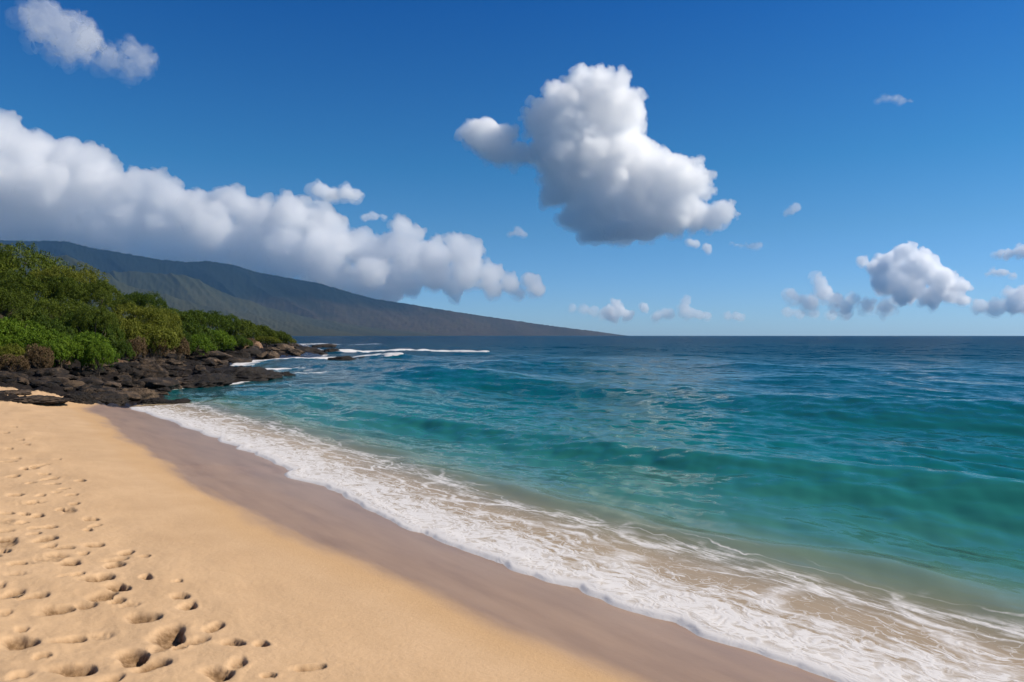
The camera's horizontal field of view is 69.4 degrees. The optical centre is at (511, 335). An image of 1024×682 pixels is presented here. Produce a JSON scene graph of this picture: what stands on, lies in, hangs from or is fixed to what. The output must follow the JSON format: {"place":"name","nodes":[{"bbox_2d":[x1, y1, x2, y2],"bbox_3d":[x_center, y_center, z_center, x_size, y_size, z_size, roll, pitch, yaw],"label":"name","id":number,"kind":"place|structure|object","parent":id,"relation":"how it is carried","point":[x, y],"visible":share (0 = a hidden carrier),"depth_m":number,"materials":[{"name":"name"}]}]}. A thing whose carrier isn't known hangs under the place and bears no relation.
{"place":"outdoors","nodes":[
{"label":"outdoors","id":0,"kind":"place"},
{"bbox_2d":[0,240,625,335],"bbox_3d":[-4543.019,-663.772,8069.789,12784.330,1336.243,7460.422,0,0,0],"label":"hills","id":1,"kind":"structure","parent":0,"point":[294,307],"depth_m":8550.28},
{"bbox_2d":[0,309,835,681],"bbox_3d":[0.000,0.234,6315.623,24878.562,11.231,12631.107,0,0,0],"label":"ground","id":2,"kind":"structure","parent":0,"point":[138,547],"depth_m":6.18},
{"bbox_2d":[0,375,9,381],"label":"boulder","id":3,"kind":"object","parent":2,"relation":"on","point":[4,377],"visible":0.57,"depth_m":25.97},
{"bbox_2d":[0,330,12,346],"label":"shrub","id":4,"kind":"object","parent":2,"relation":"on","point":[5,338],"visible":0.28,"depth_m":33.37,"materials":[{"name":"green plant"}]},
{"bbox_2d":[2,379,14,382],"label":"boulder","id":5,"kind":"object","parent":2,"relation":"on","point":[8,380],"visible":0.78,"depth_m":25.46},
{"bbox_2d":[0,373,18,377],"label":"boulder","id":6,"kind":"object","parent":2,"relation":"on","point":[10,375],"visible":0.43,"depth_m":26.22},
{"bbox_2d":[0,343,26,364],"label":"shrub","id":7,"kind":"object","parent":2,"relation":"on","point":[9,349],"visible":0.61,"depth_m":30.37,"materials":[{"name":"green plant"}]},
{"bbox_2d":[0,254,27,279],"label":"tree","id":8,"kind":"object","parent":2,"relation":"on","point":[11,267],"visible":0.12,"depth_m":55.14,"materials":[{"name":"green plant"}]},
{"bbox_2d":[0,353,30,370],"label":"dry shrub","id":9,"kind":"object","parent":2,"relation":"on","point":[16,361],"visible":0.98,"depth_m":28.99,"materials":[{"name":"brown plant"}]},
{"bbox_2d":[0,389,31,394],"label":"beach rock","id":10,"kind":"object","parent":2,"relation":"on","point":[19,392],"visible":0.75,"depth_m":23.14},
{"bbox_2d":[10,372,27,377],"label":"boulder","id":11,"kind":"object","parent":2,"relation":"on","point":[21,375],"visible":0.32,"depth_m":27.39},
{"bbox_2d":[14,376,28,384],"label":"boulder","id":12,"kind":"object","parent":2,"relation":"on","point":[22,380],"visible":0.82,"depth_m":25.74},
{"bbox_2d":[0,284,43,318],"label":"tree","id":13,"kind":"object","parent":2,"relation":"on","point":[9,297],"visible":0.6,"depth_m":42.56,"materials":[{"name":"green plant"}]},
{"bbox_2d":[0,316,47,354],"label":"shrub","id":14,"kind":"object","parent":2,"relation":"on","point":[16,327],"visible":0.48,"depth_m":34.70,"materials":[{"name":"green plant"}]},
{"bbox_2d":[16,370,34,373],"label":"boulder","id":15,"kind":"object","parent":2,"relation":"on","point":[23,371],"visible":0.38,"depth_m":29.19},
{"bbox_2d":[0,305,56,335],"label":"tree","id":16,"kind":"object","parent":2,"relation":"on","point":[25,314],"visible":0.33,"depth_m":36.50,"materials":[{"name":"green plant"}]},
{"bbox_2d":[4,328,66,353],"bbox_3d":[-21.418,0.682,33.444,2.623,2.087,2.540,0,0,-25],"label":"shrub","id":17,"kind":"object","parent":2,"relation":"on","point":[23,340],"visible":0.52,"depth_m":33.06,"materials":[{"name":"green plant"}]},
{"bbox_2d":[29,368,43,373],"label":"boulder","id":18,"kind":"object","parent":2,"relation":"on","point":[34,369],"visible":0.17,"depth_m":29.71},
{"bbox_2d":[0,240,74,316],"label":"tree","id":19,"kind":"object","parent":2,"relation":"on","point":[32,264],"visible":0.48,"depth_m":55.44,"materials":[{"name":"green plant"}]},
{"bbox_2d":[29,380,46,387],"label":"boulder","id":20,"kind":"object","parent":2,"relation":"on","point":[35,383],"visible":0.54,"depth_m":25.36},
{"bbox_2d":[23,343,54,367],"bbox_3d":[-19.237,1.026,30.042,1.258,1.522,1.017,0,0,20],"label":"dry shrub","id":21,"kind":"object","parent":2,"relation":"on","point":[37,356],"visible":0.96,"depth_m":29.91,"materials":[{"name":"brown plant"}]},
{"bbox_2d":[8,395,73,403],"bbox_3d":[-14.408,1.970,22.290,2.350,0.310,1.690,0,0,0],"label":"beach rock","id":22,"kind":"object","parent":2,"relation":"on","point":[39,399],"visible":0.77,"depth_m":21.94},
{"bbox_2d":[0,270,87,315],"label":"tree","id":23,"kind":"object","parent":2,"relation":"on","point":[48,289],"visible":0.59,"depth_m":46.02,"materials":[{"name":"green plant"}]},
{"bbox_2d":[37,376,60,381],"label":"boulder","id":24,"kind":"object","parent":2,"relation":"on","point":[52,378],"visible":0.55,"depth_m":27.22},
{"bbox_2d":[25,313,75,350],"bbox_3d":[-23.230,0.228,36.931,2.738,2.766,2.353,0,0,21],"label":"shrub","id":25,"kind":"object","parent":2,"relation":"on","point":[50,324],"visible":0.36,"depth_m":36.53,"materials":[{"name":"green plant"}]},
{"bbox_2d":[41,381,59,387],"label":"boulder","id":26,"kind":"object","parent":2,"relation":"on","point":[49,384],"visible":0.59,"depth_m":25.38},
{"bbox_2d":[40,361,62,367],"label":"boulder","id":27,"kind":"object","parent":2,"relation":"on","point":[57,365],"visible":0.06,"depth_m":32.22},
{"bbox_2d":[35,367,68,376],"bbox_3d":[-18.278,1.643,29.278,1.038,0.755,1.259,0,0,4],"label":"boulder","id":28,"kind":"object","parent":2,"relation":"on","point":[46,372],"visible":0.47,"depth_m":28.88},
{"bbox_2d":[8,294,101,329],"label":"tree","id":29,"kind":"object","parent":2,"relation":"on","point":[56,308],"visible":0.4,"depth_m":40.42,"materials":[{"name":"green plant"}]},
{"bbox_2d":[34,336,89,368],"bbox_3d":[-19.174,0.952,31.452,1.990,1.910,2.055,0,0,7],"label":"shrub","id":30,"kind":"object","parent":2,"relation":"on","point":[66,347],"visible":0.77,"depth_m":31.30,"materials":[{"name":"green plant"}]},
{"bbox_2d":[52,372,78,379],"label":"boulder","id":31,"kind":"object","parent":2,"relation":"on","point":[68,376],"visible":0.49,"depth_m":28.73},
{"bbox_2d":[62,364,72,369],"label":"boulder","id":32,"kind":"object","parent":2,"relation":"on","point":[66,367],"visible":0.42,"depth_m":33.43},
{"bbox_2d":[63,387,72,391],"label":"boulder","id":33,"kind":"object","parent":2,"relation":"on","point":[65,389],"visible":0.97,"depth_m":25.41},
{"bbox_2d":[25,262,112,320],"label":"tree","id":34,"kind":"object","parent":2,"relation":"on","point":[53,271],"visible":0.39,"depth_m":49.14,"materials":[{"name":"green plant"}]},
{"bbox_2d":[59,380,85,387],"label":"boulder","id":35,"kind":"object","parent":2,"relation":"on","point":[74,383],"visible":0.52,"depth_m":26.36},
{"bbox_2d":[62,391,95,404],"bbox_3d":[-13.802,2.085,23.531,1.234,0.655,0.905,0,0,31],"label":"beach rock","id":36,"kind":"object","parent":2,"relation":"on","point":[79,397],"visible":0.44,"depth_m":23.33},
{"bbox_2d":[77,383,91,389],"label":"boulder","id":37,"kind":"object","parent":2,"relation":"on","point":[86,385],"visible":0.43,"depth_m":25.99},
{"bbox_2d":[50,330,119,369],"bbox_3d":[-19.287,0.846,33.062,2.956,2.225,2.540,0,0,10],"label":"shrub","id":38,"kind":"object","parent":2,"relation":"on","point":[84,339],"visible":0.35,"depth_m":32.87,"materials":[{"name":"green plant"}]},
{"bbox_2d":[56,311,115,342],"bbox_3d":[-23.467,0.163,39.955,3.012,3.103,3.506,0,0,34],"label":"shrub","id":39,"kind":"object","parent":2,"relation":"on","point":[70,315],"visible":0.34,"depth_m":39.73,"materials":[{"name":"green plant"}]},
{"bbox_2d":[81,387,93,393],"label":"boulder","id":40,"kind":"object","parent":2,"relation":"on","point":[88,390],"visible":0.44,"depth_m":24.93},
{"bbox_2d":[80,371,94,376],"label":"boulder","id":41,"kind":"object","parent":2,"relation":"on","point":[83,373],"visible":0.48,"depth_m":31.34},
{"bbox_2d":[76,385,101,390],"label":"boulder","id":42,"kind":"object","parent":2,"relation":"on","point":[95,387],"visible":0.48,"depth_m":26.17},
{"bbox_2d":[54,278,123,323],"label":"tree","id":43,"kind":"object","parent":2,"relation":"on","point":[83,291],"visible":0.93,"depth_m":45.31,"materials":[{"name":"green plant"}]},
{"bbox_2d":[77,377,103,384],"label":"boulder","id":44,"kind":"object","parent":2,"relation":"on","point":[93,381],"visible":0.49,"depth_m":28.13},
{"bbox_2d":[69,303,119,336],"bbox_3d":[-22.075,0.028,38.956,2.626,3.529,2.306,0,0,33],"label":"tree","id":45,"kind":"object","parent":2,"relation":"on","point":[93,311],"visible":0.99,"depth_m":38.64,"materials":[{"name":"green plant"}]},
{"bbox_2d":[85,366,105,370],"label":"boulder","id":46,"kind":"object","parent":2,"relation":"on","point":[95,368],"visible":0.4,"depth_m":33.09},
{"bbox_2d":[80,338,114,375],"bbox_3d":[-17.852,1.087,32.000,1.312,1.999,1.271,0,0,31],"label":"shrub","id":47,"kind":"object","parent":2,"relation":"on","point":[103,354],"visible":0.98,"depth_m":31.75,"materials":[{"name":"green plant"}]},
{"bbox_2d":[93,387,115,392],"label":"boulder","id":48,"kind":"object","parent":2,"relation":"on","point":[105,389],"visible":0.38,"depth_m":25.54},
{"bbox_2d":[104,367,116,372],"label":"boulder","id":49,"kind":"object","parent":2,"relation":"on","point":[108,369],"visible":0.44,"depth_m":33.92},
{"bbox_2d":[91,390,130,405],"bbox_3d":[-13.473,2.262,24.695,1.394,0.817,1.758,0,0,16],"label":"beach rock","id":50,"kind":"object","parent":2,"relation":"on","point":[115,397],"visible":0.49,"depth_m":24.52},
{"bbox_2d":[100,381,121,387],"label":"boulder","id":51,"kind":"object","parent":2,"relation":"on","point":[112,384],"visible":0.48,"depth_m":27.65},
{"bbox_2d":[96,322,126,348],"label":"shrub","id":52,"kind":"object","parent":2,"relation":"on","point":[119,335],"visible":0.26,"depth_m":40.69,"materials":[{"name":"green plant"}]},
{"bbox_2d":[98,297,137,349],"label":"tree","id":53,"kind":"object","parent":2,"relation":"on","point":[120,303],"visible":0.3,"depth_m":57.38,"materials":[{"name":"green plant"}]},
{"bbox_2d":[111,363,130,369],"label":"boulder","id":54,"kind":"object","parent":2,"relation":"on","point":[118,366],"visible":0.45,"depth_m":34.82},
{"bbox_2d":[113,375,131,379],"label":"boulder","id":55,"kind":"object","parent":2,"relation":"on","point":[116,377],"visible":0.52,"depth_m":32.13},
{"bbox_2d":[111,339,135,360],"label":"shrub","id":56,"kind":"object","parent":2,"relation":"on","point":[123,346],"visible":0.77,"depth_m":37.75,"materials":[{"name":"green plant"}]},
{"bbox_2d":[117,379,132,386],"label":"boulder","id":57,"kind":"object","parent":2,"relation":"on","point":[126,383],"visible":0.72,"depth_m":30.12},
{"bbox_2d":[109,315,143,359],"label":"shrub","id":58,"kind":"object","parent":2,"relation":"on","point":[126,324],"visible":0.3,"depth_m":41.72,"materials":[{"name":"green plant"}]},
{"bbox_2d":[118,362,140,365],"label":"boulder","id":59,"kind":"object","parent":2,"relation":"on","point":[130,363],"visible":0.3,"depth_m":36.16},
{"bbox_2d":[124,391,141,400],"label":"boulder","id":60,"kind":"object","parent":2,"relation":"on","point":[134,396],"visible":0.51,"depth_m":25.46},
{"bbox_2d":[125,367,142,379],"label":"boulder","id":61,"kind":"object","parent":2,"relation":"on","point":[134,373],"visible":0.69,"depth_m":33.34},
{"bbox_2d":[124,336,147,360],"bbox_3d":[-20.335,0.838,39.960,1.426,1.730,1.153,0,0,37],"label":"dry shrub","id":62,"kind":"object","parent":2,"relation":"on","point":[136,342],"visible":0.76,"depth_m":39.81,"materials":[{"name":"brown plant"}]},
{"bbox_2d":[132,380,145,387],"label":"boulder","id":63,"kind":"object","parent":2,"relation":"on","point":[141,383],"visible":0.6,"depth_m":30.39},
{"bbox_2d":[122,387,159,401],"bbox_3d":[-13.355,2.281,26.094,1.746,0.940,1.105,0,0,-43],"label":"beach rock","id":64,"kind":"object","parent":2,"relation":"on","point":[145,393],"visible":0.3,"depth_m":26.06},
{"bbox_2d":[116,290,167,322],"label":"tree","id":65,"kind":"object","parent":2,"relation":"on","point":[140,299],"visible":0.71,"depth_m":65.36,"materials":[{"name":"green plant"}]},
{"bbox_2d":[107,302,182,357],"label":"shrub","id":66,"kind":"object","parent":2,"relation":"on","point":[162,318],"visible":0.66,"depth_m":44.49,"materials":[{"name":"green plant"}]},
{"bbox_2d":[139,358,155,364],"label":"boulder","id":67,"kind":"object","parent":2,"relation":"on","point":[147,361],"visible":0.58,"depth_m":39.08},
{"bbox_2d":[124,322,180,357],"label":"shrub","id":68,"kind":"object","parent":2,"relation":"on","point":[157,332],"visible":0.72,"depth_m":42.19,"materials":[{"name":"green plant"}]},
{"bbox_2d":[137,397,167,404],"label":"rock","id":69,"kind":"object","parent":2,"relation":"on","point":[157,400],"visible":0.38,"depth_m":25.22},
{"bbox_2d":[138,333,168,357],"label":"dry shrub","id":70,"kind":"object","parent":2,"relation":"on","point":[164,348],"visible":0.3,"depth_m":43.06,"materials":[{"name":"brown plant"}]},
{"bbox_2d":[138,365,168,374],"bbox_3d":[-16.828,1.811,34.667,1.427,0.936,1.436,0,0,-13],"label":"boulder","id":71,"kind":"object","parent":2,"relation":"on","point":[155,367],"visible":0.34,"depth_m":34.19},
{"bbox_2d":[141,370,170,378],"bbox_3d":[-16.286,1.945,33.760,1.501,0.736,1.071,0,0,15],"label":"boulder","id":72,"kind":"object","parent":2,"relation":"on","point":[152,373],"visible":0.54,"depth_m":33.48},
{"bbox_2d":[138,377,179,389],"bbox_3d":[-15.057,2.095,31.467,1.686,0.682,2.263,0,0,-5],"label":"boulder","id":73,"kind":"object","parent":2,"relation":"on","point":[157,382],"visible":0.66,"depth_m":30.89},
{"bbox_2d":[166,370,178,376],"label":"boulder","id":74,"kind":"object","parent":2,"relation":"on","point":[172,373],"visible":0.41,"depth_m":35.16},
{"bbox_2d":[164,358,183,365],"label":"boulder","id":75,"kind":"object","parent":2,"relation":"on","point":[172,361],"visible":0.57,"depth_m":42.02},
{"bbox_2d":[162,323,185,358],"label":"shrub","id":76,"kind":"object","parent":2,"relation":"on","point":[182,335],"visible":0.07,"depth_m":50.23,"materials":[{"name":"green plant"}]},
{"bbox_2d":[164,354,184,360],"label":"boulder","id":77,"kind":"object","parent":2,"relation":"on","point":[174,356],"visible":0.41,"depth_m":52.19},
{"bbox_2d":[146,305,208,325],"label":"tree","id":78,"kind":"object","parent":2,"relation":"on","point":[186,315],"visible":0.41,"depth_m":77.79,"materials":[{"name":"green plant"}]},
{"bbox_2d":[164,398,191,403],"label":"rock","id":79,"kind":"object","parent":2,"relation":"on","point":[181,400],"visible":0.48,"depth_m":25.35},
{"bbox_2d":[171,367,185,370],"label":"boulder","id":80,"kind":"object","parent":2,"relation":"on","point":[177,368],"visible":0.81,"depth_m":37.59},
{"bbox_2d":[168,337,189,360],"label":"dry shrub","id":81,"kind":"object","parent":2,"relation":"on","point":[183,347],"visible":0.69,"depth_m":49.86,"materials":[{"name":"brown plant"}]},
{"bbox_2d":[174,330,192,352],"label":"shrub","id":82,"kind":"object","parent":2,"relation":"on","point":[188,337],"visible":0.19,"depth_m":56.01,"materials":[{"name":"green plant"}]},
{"bbox_2d":[175,332,216,355],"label":"shrub","id":83,"kind":"object","parent":2,"relation":"on","point":[198,339],"visible":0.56,"depth_m":57.53,"materials":[{"name":"green plant"}]},
{"bbox_2d":[177,319,215,344],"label":"shrub","id":84,"kind":"object","parent":2,"relation":"on","point":[192,328],"visible":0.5,"depth_m":61.95,"materials":[{"name":"green plant"}]},
{"bbox_2d":[191,370,210,374],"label":"boulder","id":85,"kind":"object","parent":2,"relation":"on","point":[200,372],"visible":0.37,"depth_m":36.44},
{"bbox_2d":[174,373,234,387],"bbox_3d":[-14.348,2.428,34.202,2.961,1.352,3.354,0,0,-23],"label":"rock ledge","id":86,"kind":"object","parent":2,"relation":"on","point":[206,380],"visible":0.39,"depth_m":33.75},
{"bbox_2d":[182,309,230,330],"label":"tree","id":87,"kind":"object","parent":2,"relation":"on","point":[218,318],"visible":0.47,"depth_m":81.54,"materials":[{"name":"green plant"}]},
{"bbox_2d":[184,350,231,359],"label":"boulder","id":88,"kind":"object","parent":2,"relation":"on","point":[217,354],"visible":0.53,"depth_m":58.17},
{"bbox_2d":[200,359,216,366],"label":"boulder","id":89,"kind":"object","parent":2,"relation":"on","point":[208,362],"visible":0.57,"depth_m":49.17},
{"bbox_2d":[198,357,223,364],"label":"boulder","id":90,"kind":"object","parent":2,"relation":"on","point":[218,362],"visible":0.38,"depth_m":49.70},
{"bbox_2d":[197,328,237,350],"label":"shrub","id":91,"kind":"object","parent":2,"relation":"on","point":[223,339],"visible":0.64,"depth_m":65.64,"materials":[{"name":"green plant"}]},
{"bbox_2d":[208,313,240,331],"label":"tree","id":92,"kind":"object","parent":2,"relation":"on","point":[236,320],"visible":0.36,"depth_m":85.52,"materials":[{"name":"green plant"}]},
{"bbox_2d":[224,351,252,360],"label":"boulder","id":93,"kind":"object","parent":2,"relation":"on","point":[236,354],"visible":0.38,"depth_m":64.78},
{"bbox_2d":[225,357,251,363],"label":"boulder","id":94,"kind":"object","parent":2,"relation":"on","point":[237,360],"visible":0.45,"depth_m":60.40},
{"bbox_2d":[225,334,252,350],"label":"shrub","id":95,"kind":"object","parent":2,"relation":"on","point":[241,340],"visible":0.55,"depth_m":73.73,"materials":[{"name":"green plant"}]},
{"bbox_2d":[219,319,261,340],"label":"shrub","id":96,"kind":"object","parent":2,"relation":"on","point":[247,326],"visible":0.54,"depth_m":90.99,"materials":[{"name":"green plant"}]},
{"bbox_2d":[210,365,283,381],"bbox_3d":[-14.610,2.439,39.497,5.178,1.672,5.149,0,0,-6],"label":"rock ledge","id":97,"kind":"object","parent":2,"relation":"on","point":[241,373],"visible":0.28,"depth_m":38.56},
{"bbox_2d":[194,365,206,370],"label":"boulder","id":98,"kind":"object","parent":97,"relation":"on","point":[198,367],"visible":0.56,"depth_m":38.50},
{"bbox_2d":[238,348,260,355],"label":"boulder","id":99,"kind":"object","parent":2,"relation":"on","point":[253,352],"visible":0.54,"depth_m":72.45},
{"bbox_2d":[243,323,276,342],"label":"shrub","id":100,"kind":"object","parent":2,"relation":"on","point":[265,330],"visible":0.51,"depth_m":97.41,"materials":[{"name":"green plant"}]},
{"bbox_2d":[255,352,268,358],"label":"boulder","id":101,"kind":"object","parent":2,"relation":"on","point":[261,355],"visible":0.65,"depth_m":71.60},
{"bbox_2d":[254,335,281,346],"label":"shrub","id":102,"kind":"object","parent":2,"relation":"on","point":[267,340],"visible":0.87,"depth_m":91.56,"materials":[{"name":"green plant"}]},
{"bbox_2d":[266,350,279,358],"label":"boulder","id":103,"kind":"object","parent":2,"relation":"on","point":[271,354],"visible":0.73,"depth_m":71.48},
{"bbox_2d":[274,330,292,341],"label":"shrub","id":104,"kind":"object","parent":2,"relation":"on","point":[283,336],"visible":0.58,"depth_m":107.48,"materials":[{"name":"green plant"}]},
{"bbox_2d":[280,371,294,375],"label":"rock","id":105,"kind":"object","parent":2,"relation":"on","point":[286,373],"visible":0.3,"depth_m":42.12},
{"bbox_2d":[279,339,296,343],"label":"shrub","id":106,"kind":"object","parent":2,"relation":"on","point":[293,341],"visible":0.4,"depth_m":111.83,"materials":[{"name":"green plant"}]},
{"bbox_2d":[285,349,305,354],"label":"boulder","id":107,"kind":"object","parent":2,"relation":"on","point":[290,352],"visible":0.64,"depth_m":77.87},
{"bbox_2d":[295,346,327,354],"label":"rock ledge","id":108,"kind":"object","parent":2,"relation":"on","point":[314,350],"visible":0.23,"depth_m":90.56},
{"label":"rock ledge","id":109,"kind":"object","parent":2,"relation":"on","visible":0},
{"bbox_2d":[264,347,279,350],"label":"boulder","id":110,"kind":"object","parent":109,"relation":"on","point":[271,348],"visible":0.75,"depth_m":78.05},
{"bbox_2d":[271,344,294,351],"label":"boulder","id":111,"kind":"object","parent":109,"relation":"on","point":[284,347],"visible":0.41,"depth_m":79.31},
{"bbox_2d":[0,0,1023,335],"label":"sky","id":112,"kind":"structure","parent":0,"point":[620,167],"materials":[{"name":"blue"}]},
{"bbox_2d":[129,336,1023,681],"bbox_3d":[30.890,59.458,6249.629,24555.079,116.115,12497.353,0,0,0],"label":"sea","id":113,"kind":"structure","parent":0,"point":[841,508],"depth_m":12.55,"materials":[{"name":"teal liquid"}]},
{"bbox_2d":[312,344,336,347],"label":"reef rock","id":114,"kind":"object","parent":113,"relation":"in","point":[326,346],"visible":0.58,"depth_m":144.81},
{"bbox_2d":[323,348,339,351],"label":"reef rock","id":115,"kind":"object","parent":113,"relation":"in","point":[330,349],"visible":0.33,"depth_m":98.41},
{"bbox_2d":[328,356,356,359],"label":"reef rock","id":116,"kind":"object","parent":113,"relation":"in","point":[343,358],"visible":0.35,"depth_m":68.57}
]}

